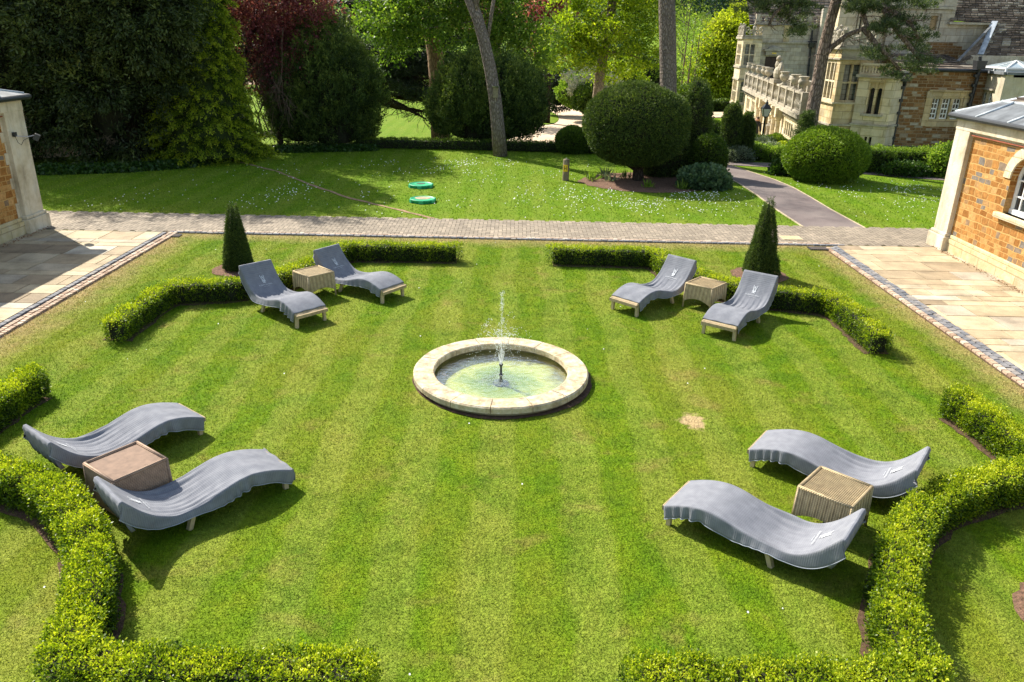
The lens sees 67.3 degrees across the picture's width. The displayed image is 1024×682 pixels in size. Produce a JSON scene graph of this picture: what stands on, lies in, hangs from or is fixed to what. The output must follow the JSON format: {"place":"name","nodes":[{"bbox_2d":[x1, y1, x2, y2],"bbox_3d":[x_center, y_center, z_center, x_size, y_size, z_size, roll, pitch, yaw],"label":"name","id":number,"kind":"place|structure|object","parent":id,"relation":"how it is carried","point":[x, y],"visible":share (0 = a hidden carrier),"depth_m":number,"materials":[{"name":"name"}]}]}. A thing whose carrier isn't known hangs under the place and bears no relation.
{"place":"outdoors","nodes":[
{"label":"outdoors","id":0,"kind":"place"},
{"bbox_2d":[0,229,161,322],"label":"flagstone patio","id":1,"kind":"structure","parent":0,"point":[36,267],"depth_m":16.86,"materials":[{"name":"beige stone"}]},
{"bbox_2d":[45,211,930,246],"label":"block paved road","id":2,"kind":"structure","parent":0,"point":[717,233],"depth_m":20.31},
{"bbox_2d":[172,230,838,243],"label":"kerb setts","id":3,"kind":"structure","parent":2,"relation":"on","point":[510,237],"depth_m":19.36,"materials":[{"name":"grey stone"}]},
{"bbox_2d":[38,144,943,228],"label":"mown grass","id":4,"kind":"structure","parent":0,"point":[372,181],"depth_m":25.11,"materials":[{"name":"green plant"}]},
{"bbox_2d":[0,0,1023,681],"bbox_3d":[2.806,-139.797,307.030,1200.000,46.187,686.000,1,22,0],"label":"lawn","id":5,"kind":"structure","parent":0,"point":[396,126],"depth_m":9.71,"materials":[{"name":"green plant"}]},
{"bbox_2d":[0,89,51,243],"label":"garden pavilion","id":6,"kind":"structure","parent":5,"relation":"on","point":[22,211],"depth_m":18.40,"materials":[{"name":"stone"}]},
{"bbox_2d":[0,397,125,681],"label":"soil strip","id":7,"kind":"object","parent":5,"relation":"on","point":[45,537],"visible":0.12,"depth_m":7.82,"materials":[{"name":"brown soil"}]},
{"bbox_2d":[0,361,383,681],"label":"box hedge","id":8,"kind":"object","parent":7,"relation":"on","point":[76,641],"visible":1,"depth_m":6.02,"materials":[{"name":"green plant"}]},
{"bbox_2d":[0,0,147,162],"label":"yew tree","id":9,"kind":"object","parent":5,"relation":"on","point":[8,81],"visible":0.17,"depth_m":27.24,"materials":[{"name":"green plant"}]},
{"bbox_2d":[0,231,177,337],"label":"kerb setts","id":10,"kind":"structure","parent":5,"relation":"on","point":[19,321],"depth_m":15.00,"materials":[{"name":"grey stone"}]},
{"bbox_2d":[0,232,166,327],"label":"kerb setts","id":11,"kind":"structure","parent":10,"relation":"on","point":[40,302],"depth_m":15.29,"materials":[{"name":"grey stone"}]},
{"bbox_2d":[0,0,253,164],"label":"yew tree","id":12,"kind":"object","parent":5,"relation":"on","point":[129,36],"visible":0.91,"depth_m":26.37,"materials":[{"name":"green plant"}]},
{"bbox_2d":[82,441,172,523],"bbox_3d":[-4.131,1.499,8.301,0.646,0.500,0.646,16,26,33],"label":"wicker table","id":13,"kind":"object","parent":5,"relation":"on","point":[136,466],"visible":0.78,"depth_m":8.18,"materials":[{"name":"brown wicker"}]},
{"bbox_2d":[23,92,247,157],"bbox_3d":[-15.581,-8.600,30.397,10.070,2.310,0.420,-12,25,-30],"label":"hedge","id":14,"kind":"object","parent":5,"relation":"on","point":[70,151],"depth_m":29.71,"materials":[{"name":"plant"}]},
{"bbox_2d":[35,157,236,175],"bbox_3d":[-13.487,-6.460,28.124,7.706,0.461,2.400,-13,26,-31],"label":"ivy","id":15,"kind":"object","parent":5,"relation":"on","point":[55,168],"visible":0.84,"depth_m":27.11,"materials":[{"name":"green plant"}]},
{"bbox_2d":[178,403,205,434],"bbox_3d":[-4.665,1.063,9.227,0.620,0.620,1.770,17,27,35],"label":"sun lounger","id":16,"kind":"object","parent":5,"relation":"on","point":[200,432],"visible":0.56,"depth_m":9.75,"materials":[{"name":"beige wood"}]},
{"bbox_2d":[23,402,203,469],"bbox_3d":[-4.690,1.033,9.182,0.735,0.565,1.807,17,27,35],"label":"lounger towel","id":17,"kind":"object","parent":16,"relation":"on","point":[146,424],"visible":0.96,"depth_m":9.19,"materials":[{"name":"grey fabric"}]},
{"bbox_2d":[136,0,281,167],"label":"golden conifer","id":18,"kind":"object","parent":5,"relation":"on","point":[219,127],"visible":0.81,"depth_m":28.57,"materials":[{"name":"green plant"}]},
{"bbox_2d":[211,265,238,276],"bbox_3d":[-5.837,-1.551,16.450,1.123,0.020,1.128,1,22,0],"label":"bark bed","id":19,"kind":"object","parent":5,"relation":"on","point":[218,270],"visible":0.33,"depth_m":16.18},
{"bbox_2d":[221,200,254,271],"bbox_3d":[-5.820,-2.216,16.189,0.709,1.479,0.702,1,22,0],"label":"yew cone","id":20,"kind":"object","parent":19,"relation":"on","point":[236,252],"visible":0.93,"depth_m":16.09,"materials":[{"name":"green plant"}]},
{"bbox_2d":[186,452,288,530],"bbox_3d":[-3.299,1.508,8.183,0.620,0.620,1.770,21,29,40],"label":"sun lounger","id":21,"kind":"object","parent":5,"relation":"on","point":[190,524],"visible":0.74,"depth_m":7.90,"materials":[{"name":"brown wood"}]},
{"bbox_2d":[93,448,295,532],"bbox_3d":[-3.313,1.474,8.156,0.737,0.571,1.861,21,29,40],"label":"lounger towel","id":22,"kind":"object","parent":21,"relation":"on","point":[217,482],"visible":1,"depth_m":8.10,"materials":[{"name":"grey fabric"}]},
{"bbox_2d":[233,20,319,146],"bbox_3d":[-10.880,-10.358,32.721,4.275,6.250,5.283,-15,27,-34],"label":"twiggy shrub","id":23,"kind":"object","parent":5,"relation":"on","point":[279,142],"visible":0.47,"depth_m":31.95,"materials":[{"name":"green plant"}]},
{"bbox_2d":[103,258,456,340],"bbox_3d":[-4.446,-1.136,15.518,7.617,0.001,2.021,-19,29,-41],"label":"soil strip","id":24,"kind":"object","parent":5,"relation":"on","point":[145,327],"visible":0.29,"depth_m":14.48,"materials":[{"name":"brown soil"}]},
{"bbox_2d":[98,238,464,343],"bbox_3d":[-4.415,-1.354,15.440,7.759,0.541,2.107,-19,29,-41],"label":"box hedge","id":25,"kind":"object","parent":24,"relation":"on","point":[126,320],"visible":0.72,"depth_m":14.41,"materials":[{"name":"green plant"}]},
{"bbox_2d":[227,0,354,107],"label":"purple tree","id":26,"kind":"object","parent":5,"relation":"on","point":[291,9],"visible":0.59,"depth_m":31.43,"materials":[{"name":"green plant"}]},
{"bbox_2d":[261,305,327,328],"bbox_3d":[-4.117,-0.856,13.880,1.834,0.744,0.620,20,29,40],"label":"sun lounger","id":27,"kind":"object","parent":5,"relation":"on","point":[323,310],"visible":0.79,"depth_m":13.37,"materials":[{"name":"beige wood"}]},
{"bbox_2d":[238,259,325,321],"bbox_3d":[-4.167,-0.938,13.901,1.828,0.640,0.743,20,29,40],"label":"lounger towel","id":28,"kind":"object","parent":27,"relation":"on","point":[262,283],"visible":1,"depth_m":14.11,"materials":[{"name":"grey fabric"}]},
{"bbox_2d":[292,265,336,294],"bbox_3d":[-3.828,-1.128,14.895,0.605,0.490,0.605,-19,29,-41],"label":"wicker table","id":29,"kind":"object","parent":5,"relation":"on","point":[312,279],"visible":0.92,"depth_m":14.72,"materials":[{"name":"beige wicker"}]},
{"bbox_2d":[251,143,382,152],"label":"ivy","id":30,"kind":"object","parent":5,"relation":"on","point":[317,148],"visible":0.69,"depth_m":32.55,"materials":[{"name":"green plant"}]},
{"bbox_2d":[253,2,393,145],"bbox_3d":[-8.196,-11.470,33.488,6.070,6.144,5.071,1,22,0],"label":"yew bush","id":31,"kind":"object","parent":5,"relation":"on","point":[339,100],"visible":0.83,"depth_m":32.27,"materials":[{"name":"green plant"}]},
{"bbox_2d":[234,160,433,217],"bbox_3d":[-6.633,-5.216,25.599,0.540,0.001,13.123,-17,28,-39],"label":"garden hose","id":32,"kind":"object","parent":5,"relation":"on","point":[340,194],"visible":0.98,"depth_m":24.02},
{"bbox_2d":[338,283,406,303],"bbox_3d":[-2.970,-1.323,15.104,1.834,0.744,0.620,16,26,32],"label":"sun lounger","id":33,"kind":"object","parent":5,"relation":"on","point":[394,288],"visible":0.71,"depth_m":14.70,"materials":[{"name":"brown wood"}]},
{"bbox_2d":[313,244,403,296],"bbox_3d":[-3.029,-1.409,15.114,1.832,0.625,0.743,16,26,32],"label":"lounger towel","id":34,"kind":"object","parent":33,"relation":"on","point":[335,260],"visible":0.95,"depth_m":15.23,"materials":[{"name":"grey fabric"}]},
{"bbox_2d":[264,0,486,137],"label":"cedar tree","id":35,"kind":"object","parent":5,"relation":"on","point":[405,84],"visible":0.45,"depth_m":43.55,"materials":[{"name":"green plant"}]},
{"bbox_2d":[249,81,583,142],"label":"gravel drive","id":36,"kind":"structure","parent":5,"relation":"on","point":[572,117],"depth_m":57.58,"materials":[{"name":"beige gravel"}]},
{"bbox_2d":[341,0,576,81],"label":"sycamore tree","id":37,"kind":"object","parent":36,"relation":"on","point":[394,20],"visible":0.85,"depth_m":36.22,"materials":[{"name":"green plant"}]},
{"bbox_2d":[543,112,558,124],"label":"grass island","id":38,"kind":"structure","parent":36,"relation":"on","point":[554,118],"depth_m":60.76,"materials":[{"name":"green plant"}]},
{"bbox_2d":[462,0,580,122],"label":"copper beech","id":39,"kind":"object","parent":38,"relation":"on","point":[539,10],"visible":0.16,"depth_m":54.39,"materials":[{"name":"green plant"}]},
{"bbox_2d":[543,66,580,115],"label":"shrub","id":40,"kind":"object","parent":36,"relation":"on","point":[555,83],"visible":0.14,"depth_m":62.21,"materials":[{"name":"green plant"}]},
{"bbox_2d":[552,73,587,110],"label":"shrub","id":41,"kind":"object","parent":36,"relation":"on","point":[563,98],"visible":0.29,"depth_m":58.58,"materials":[{"name":"green plant"}]},
{"bbox_2d":[561,66,622,96],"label":"blossom bush","id":42,"kind":"object","parent":36,"relation":"on","point":[572,84],"visible":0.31,"depth_m":53.59,"materials":[{"name":"green plant"}]},
{"bbox_2d":[422,0,449,140],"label":"redwood tree","id":43,"kind":"object","parent":5,"relation":"on","point":[433,58],"visible":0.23,"depth_m":39.20,"materials":[{"name":"brown plant"}]},
{"bbox_2d":[348,135,593,153],"bbox_3d":[-1.360,-8.628,33.757,11.676,0.620,1.147,2,22,1],"label":"hedge","id":44,"kind":"object","parent":5,"relation":"on","point":[394,142],"visible":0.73,"depth_m":33.64,"materials":[{"name":"green plant"}]},
{"bbox_2d":[465,0,507,156],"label":"leaning pine","id":45,"kind":"object","parent":5,"relation":"on","point":[499,146],"visible":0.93,"depth_m":31.02,"materials":[{"name":"grey plant"}]},
{"bbox_2d":[420,42,558,141],"bbox_3d":[-1.020,-11.267,35.078,6.355,4.707,5.047,1,22,0],"label":"yew bush","id":46,"kind":"object","parent":5,"relation":"on","point":[457,104],"visible":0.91,"depth_m":33.84,"materials":[{"name":"green plant"}]},
{"bbox_2d":[43,157,938,674],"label":"daisies","id":47,"kind":"object","parent":5,"relation":"on","point":[579,199],"visible":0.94,"depth_m":24.36,"materials":[{"name":"white plant"}]},
{"bbox_2d":[46,233,937,328],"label":"mown grass","id":48,"kind":"structure","parent":5,"relation":"on","point":[447,266],"depth_m":16.11,"materials":[{"name":"green plant"}]},
{"bbox_2d":[413,291,587,415],"bbox_3d":[-0.158,0.144,11.368,2.599,1.884,2.599,1,22,0],"label":"fountain","id":49,"kind":"object","parent":5,"relation":"on","point":[500,376],"visible":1,"depth_m":11.58,"materials":[{"name":"stone"}]},
{"bbox_2d":[412,372,591,419],"bbox_3d":[-0.147,0.550,11.511,2.666,0.001,2.693,1,22,0],"label":"soil ring","id":50,"kind":"object","parent":5,"relation":"on","point":[579,398],"visible":0.32,"depth_m":10.54,"materials":[{"name":"brown soil"}]},
{"bbox_2d":[170,231,844,245],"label":"kerb setts","id":51,"kind":"structure","parent":5,"relation":"on","point":[488,238],"depth_m":19.24,"materials":[{"name":"grey stone"}]},
{"bbox_2d":[0,310,1023,472],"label":"mown grass","id":52,"kind":"structure","parent":5,"relation":"on","point":[455,332],"depth_m":11.41,"materials":[{"name":"green plant"}]},
{"bbox_2d":[439,0,657,73],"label":"woodland","id":53,"kind":"object","parent":5,"relation":"on","point":[573,46],"visible":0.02,"depth_m":93.52,"materials":[{"name":"green plant"}]},
{"bbox_2d":[554,124,588,154],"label":"round bush","id":54,"kind":"object","parent":5,"relation":"on","point":[570,139],"visible":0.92,"depth_m":32.90,"materials":[{"name":"green plant"}]},
{"bbox_2d":[570,83,593,113],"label":"shrub","id":55,"kind":"object","parent":5,"relation":"on","point":[581,97],"visible":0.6,"depth_m":52.76,"materials":[{"name":"green plant"}]},
{"bbox_2d":[525,0,679,96],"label":"maple tree","id":56,"kind":"object","parent":5,"relation":"on","point":[608,25],"visible":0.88,"depth_m":40.12,"materials":[{"name":"green plant"}]},
{"bbox_2d":[578,172,699,192],"bbox_3d":[4.736,-5.627,27.169,4.857,0.020,3.969,1,22,0],"label":"bark bed","id":57,"kind":"object","parent":5,"relation":"on","point":[663,184],"visible":0.53,"depth_m":26.69,"materials":[{"name":"brown soil"}]},
{"bbox_2d":[581,79,692,180],"bbox_3d":[4.297,-7.300,26.779,3.830,3.466,3.531,1,22,0],"label":"yew ball","id":58,"kind":"object","parent":57,"relation":"on","point":[637,127],"visible":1,"depth_m":25.64,"materials":[{"name":"green plant"}]},
{"bbox_2d":[643,131,691,177],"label":"yew bush","id":59,"kind":"object","parent":57,"relation":"on","point":[669,168],"visible":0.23,"depth_m":27.81,"materials":[{"name":"green plant"}]},
{"bbox_2d":[675,161,733,191],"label":"leafy plant","id":60,"kind":"object","parent":57,"relation":"on","point":[712,176],"visible":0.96,"depth_m":25.87,"materials":[{"name":"green plant"}]},
{"bbox_2d":[609,296,673,316],"bbox_3d":[2.696,-1.068,14.752,1.834,0.744,0.620,-19,29,-41],"label":"sun lounger","id":61,"kind":"object","parent":5,"relation":"on","point":[626,302],"visible":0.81,"depth_m":14.22,"materials":[{"name":"brown wood"}]},
{"bbox_2d":[611,254,696,311],"bbox_3d":[2.750,-1.146,14.777,1.832,0.647,0.743,-19,29,-41],"label":"lounger towel","id":62,"kind":"object","parent":61,"relation":"on","point":[674,275],"visible":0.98,"depth_m":14.99,"materials":[{"name":"grey fabric"}]},
{"bbox_2d":[610,47,686,86],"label":"shrub","id":63,"kind":"object","parent":5,"relation":"on","point":[653,78],"visible":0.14,"depth_m":61.50,"materials":[{"name":"green plant"}]},
{"bbox_2d":[578,0,741,18],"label":"woodland","id":64,"kind":"object","parent":5,"relation":"on","point":[712,2],"visible":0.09,"depth_m":228.04,"materials":[{"name":"green plant"}]},
{"bbox_2d":[658,0,676,92],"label":"tall pine","id":65,"kind":"object","parent":5,"relation":"on","point":[667,47],"visible":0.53,"depth_m":30.99,"materials":[{"name":"grey plant"}]},
{"bbox_2d":[676,3,713,83],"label":"slender tree","id":66,"kind":"object","parent":5,"relation":"on","point":[688,33],"visible":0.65,"depth_m":66.76,"materials":[{"name":"green plant"}]},
{"bbox_2d":[675,9,716,83],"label":"slender tree","id":67,"kind":"object","parent":5,"relation":"on","point":[690,65],"visible":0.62,"depth_m":72.49,"materials":[{"name":"green plant"}]},
{"bbox_2d":[684,76,714,164],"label":"yew column","id":68,"kind":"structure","parent":5,"relation":"on","point":[699,98],"depth_m":27.79,"materials":[{"name":"green plant"}]},
{"bbox_2d":[682,276,726,307],"bbox_3d":[3.679,-0.888,14.672,0.605,0.490,0.605,20,28,38],"label":"wicker table","id":69,"kind":"object","parent":5,"relation":"on","point":[709,292],"visible":1,"depth_m":14.49,"materials":[{"name":"beige wicker"}]},
{"bbox_2d":[687,132,728,167],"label":"round bush","id":70,"kind":"object","parent":5,"relation":"on","point":[709,148],"visible":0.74,"depth_m":27.40,"materials":[{"name":"green plant"}]},
{"bbox_2d":[680,0,753,101],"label":"beech tree","id":71,"kind":"object","parent":5,"relation":"on","point":[720,53],"visible":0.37,"depth_m":76.68,"materials":[{"name":"green plant"}]},
{"bbox_2d":[662,481,774,568],"bbox_3d":[2.470,1.780,7.791,1.770,0.620,0.620,17,27,34],"label":"sun lounger","id":72,"kind":"object","parent":5,"relation":"on","point":[769,561],"visible":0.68,"depth_m":7.80,"materials":[{"name":"brown wood"}]},
{"bbox_2d":[664,480,865,568],"bbox_3d":[2.506,1.742,7.747,1.814,0.546,0.744,17,27,34],"label":"lounger towel","id":73,"kind":"object","parent":72,"relation":"on","point":[735,514],"visible":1,"depth_m":7.70,"materials":[{"name":"grey fabric"}]},
{"bbox_2d":[552,260,889,353],"bbox_3d":[3.991,-0.969,15.523,7.534,0.001,1.856,21,29,40],"label":"soil strip","id":74,"kind":"object","parent":5,"relation":"on","point":[856,344],"visible":0.33,"depth_m":14.54,"materials":[{"name":"brown soil"}]},
{"bbox_2d":[544,242,894,355],"bbox_3d":[3.986,-1.173,15.418,7.628,0.562,1.956,21,29,40],"label":"box hedge","id":75,"kind":"object","parent":74,"relation":"on","point":[870,334],"visible":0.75,"depth_m":14.56,"materials":[{"name":"green plant"}]},
{"bbox_2d":[701,316,759,340],"bbox_3d":[4.069,-0.645,13.764,0.620,0.744,1.834,17,26,34],"label":"sun lounger","id":76,"kind":"object","parent":5,"relation":"on","point":[719,325],"visible":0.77,"depth_m":13.15,"materials":[{"name":"brown wood"}]},
{"bbox_2d":[701,270,778,333],"bbox_3d":[4.113,-0.735,13.793,0.741,0.629,1.832,17,26,34],"label":"lounger towel","id":77,"kind":"object","parent":76,"relation":"on","point":[752,298],"visible":1,"depth_m":14.11,"materials":[{"name":"grey fabric"}]},
{"bbox_2d":[720,100,744,150],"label":"yew column","id":78,"kind":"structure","parent":5,"relation":"on","point":[732,127],"depth_m":31.64,"materials":[{"name":"green plant"}]},
{"bbox_2d":[728,144,757,162],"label":"border plant","id":79,"kind":"object","parent":5,"relation":"on","point":[741,155],"visible":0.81,"depth_m":31.78,"materials":[{"name":"green plant"}]},
{"bbox_2d":[740,110,756,152],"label":"yew column","id":80,"kind":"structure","parent":5,"relation":"on","point":[749,130],"depth_m":31.91,"materials":[{"name":"green plant"}]},
{"bbox_2d":[747,430,766,467],"bbox_3d":[3.715,1.349,8.930,1.770,0.620,0.620,17,27,34],"label":"sun lounger","id":81,"kind":"object","parent":5,"relation":"on","point":[752,463],"visible":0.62,"depth_m":9.26,"materials":[{"name":"brown wood"}]},
{"bbox_2d":[749,429,930,497],"bbox_3d":[3.750,1.310,8.886,1.814,0.546,0.743,17,27,34],"label":"lounger towel","id":82,"kind":"object","parent":81,"relation":"on","point":[806,453],"visible":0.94,"depth_m":8.89,"materials":[{"name":"grey fabric"}]},
{"bbox_2d":[730,267,788,282],"bbox_3d":[5.393,-1.455,16.774,1.222,0.020,1.234,1,22,0],"label":"bark bed","id":83,"kind":"object","parent":5,"relation":"on","point":[737,272],"visible":0.35,"depth_m":16.75,"materials":[{"name":"brown soil"}]},
{"bbox_2d":[742,196,781,275],"bbox_3d":[5.418,-2.234,16.442,0.844,1.772,0.809,1,22,0],"label":"yew cone","id":84,"kind":"object","parent":83,"relation":"on","point":[761,254],"visible":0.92,"depth_m":16.35,"materials":[{"name":"green plant"}]},
{"bbox_2d":[783,108,818,148],"bbox_3d":[11.288,-7.748,29.702,1.496,2.346,1.416,1,22,0],"label":"conifer","id":85,"kind":"object","parent":5,"relation":"on","point":[807,119],"visible":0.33,"depth_m":29.38,"materials":[{"name":"green plant"}]},
{"bbox_2d":[780,125,872,184],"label":"clipped dome","id":86,"kind":"structure","parent":5,"relation":"on","point":[826,154],"depth_m":27.09,"materials":[{"name":"green plant"}]},
{"bbox_2d":[791,466,873,525],"bbox_3d":[3.366,1.731,8.097,0.605,0.500,0.605,20,29,39],"label":"wicker table","id":87,"kind":"object","parent":5,"relation":"on","point":[825,494],"visible":0.77,"depth_m":7.96,"materials":[{"name":"beige wicker"}]},
{"bbox_2d":[726,0,947,125],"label":"scots pine","id":88,"kind":"object","parent":5,"relation":"on","point":[826,47],"visible":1,"depth_m":28.79,"materials":[{"name":"green plant"}]},
{"bbox_2d":[729,0,1023,148],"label":"manor house","id":89,"kind":"structure","parent":5,"relation":"on","point":[861,100],"depth_m":34.27,"materials":[{"name":"beige stone"}]},
{"bbox_2d":[822,60,836,100],"bbox_3d":[14.144,-11.564,34.140,0.180,1.645,1.757,2,22,1],"label":"window","id":90,"kind":"structure","parent":89,"relation":"in","point":[831,66],"depth_m":34.18,"materials":[{"name":"beige glass"}]},
{"bbox_2d":[838,63,860,101],"bbox_3d":[14.572,-11.165,33.233,0.820,1.594,0.180,1,22,0],"label":"window","id":91,"kind":"structure","parent":89,"relation":"in","point":[849,81],"depth_m":33.23,"materials":[{"name":"beige glass"}]},
{"bbox_2d":[864,79,885,113],"bbox_3d":[15.528,-10.430,32.860,0.646,1.393,0.310,17,27,35],"label":"gothic window","id":92,"kind":"structure","parent":89,"relation":"in","point":[876,88],"depth_m":32.86,"materials":[{"name":"beige glass"}]},
{"bbox_2d":[927,96,963,121],"bbox_3d":[18.818,-10.115,33.511,1.408,1.046,0.180,1,22,0],"label":"window","id":93,"kind":"structure","parent":89,"relation":"in","point":[940,107],"depth_m":33.48,"materials":[{"name":"beige glass"}]},
{"bbox_2d":[985,60,1023,71],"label":"roof lantern","id":94,"kind":"object","parent":89,"relation":"on","point":[1014,66],"visible":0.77,"depth_m":32.14,"materials":[{"name":"white paint"}]},
{"bbox_2d":[865,142,934,172],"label":"clipped hedge","id":95,"kind":"object","parent":5,"relation":"on","point":[881,154],"visible":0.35,"depth_m":29.79,"materials":[{"name":"green plant"}]},
{"bbox_2d":[875,158,938,177],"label":"shrub","id":96,"kind":"object","parent":5,"relation":"on","point":[911,168],"visible":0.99,"depth_m":29.18,"materials":[{"name":"green plant"}]},
{"bbox_2d":[826,247,1023,388],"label":"kerb setts","id":97,"kind":"structure","parent":5,"relation":"on","point":[999,367],"depth_m":14.02,"materials":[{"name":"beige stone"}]},
{"bbox_2d":[830,246,1023,380],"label":"kerb setts","id":98,"kind":"structure","parent":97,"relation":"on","point":[984,349],"depth_m":14.27,"materials":[{"name":"grey stone"}]},
{"bbox_2d":[838,245,1023,370],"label":"flagstone patio","id":99,"kind":"structure","parent":5,"relation":"on","point":[978,305],"depth_m":15.95,"materials":[{"name":"beige stone"}]},
{"bbox_2d":[923,140,953,178],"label":"shrub","id":100,"kind":"object","parent":5,"relation":"on","point":[938,157],"visible":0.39,"depth_m":29.04,"materials":[{"name":"green plant"}]},
{"bbox_2d":[857,418,1023,664],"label":"soil strip","id":101,"kind":"object","parent":5,"relation":"on","point":[861,615],"visible":0.21,"depth_m":8.27,"materials":[{"name":"brown soil"}]},
{"bbox_2d":[616,381,1023,681],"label":"box hedge","id":102,"kind":"object","parent":101,"relation":"on","point":[899,631],"visible":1,"depth_m":6.75,"materials":[{"name":"green plant"}]},
{"bbox_2d":[926,96,1023,289],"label":"garden pavilion","id":103,"kind":"structure","parent":5,"relation":"on","point":[979,222],"depth_m":17.44,"materials":[{"name":"brick"}]},
{"bbox_2d":[1008,167,1023,218],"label":"window","id":104,"kind":"structure","parent":103,"relation":"in","point":[1017,205],"depth_m":16.60,"materials":[{"name":"white paint"}]},
{"bbox_2d":[1012,582,1023,619],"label":"bark bed","id":105,"kind":"object","parent":5,"relation":"on","point":[1018,601],"visible":1,"depth_m":7.11,"materials":[{"name":"brown soil"}]},
{"bbox_2d":[727,165,861,227],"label":"tarmac path","id":106,"kind":"structure","parent":0,"point":[801,208],"depth_m":24.35,"materials":[{"name":"grey asphalt"}]},
{"bbox_2d":[728,161,944,179],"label":"tarmac path","id":107,"kind":"structure","parent":0,"point":[766,165],"depth_m":31.05,"materials":[{"name":"grey asphalt"}]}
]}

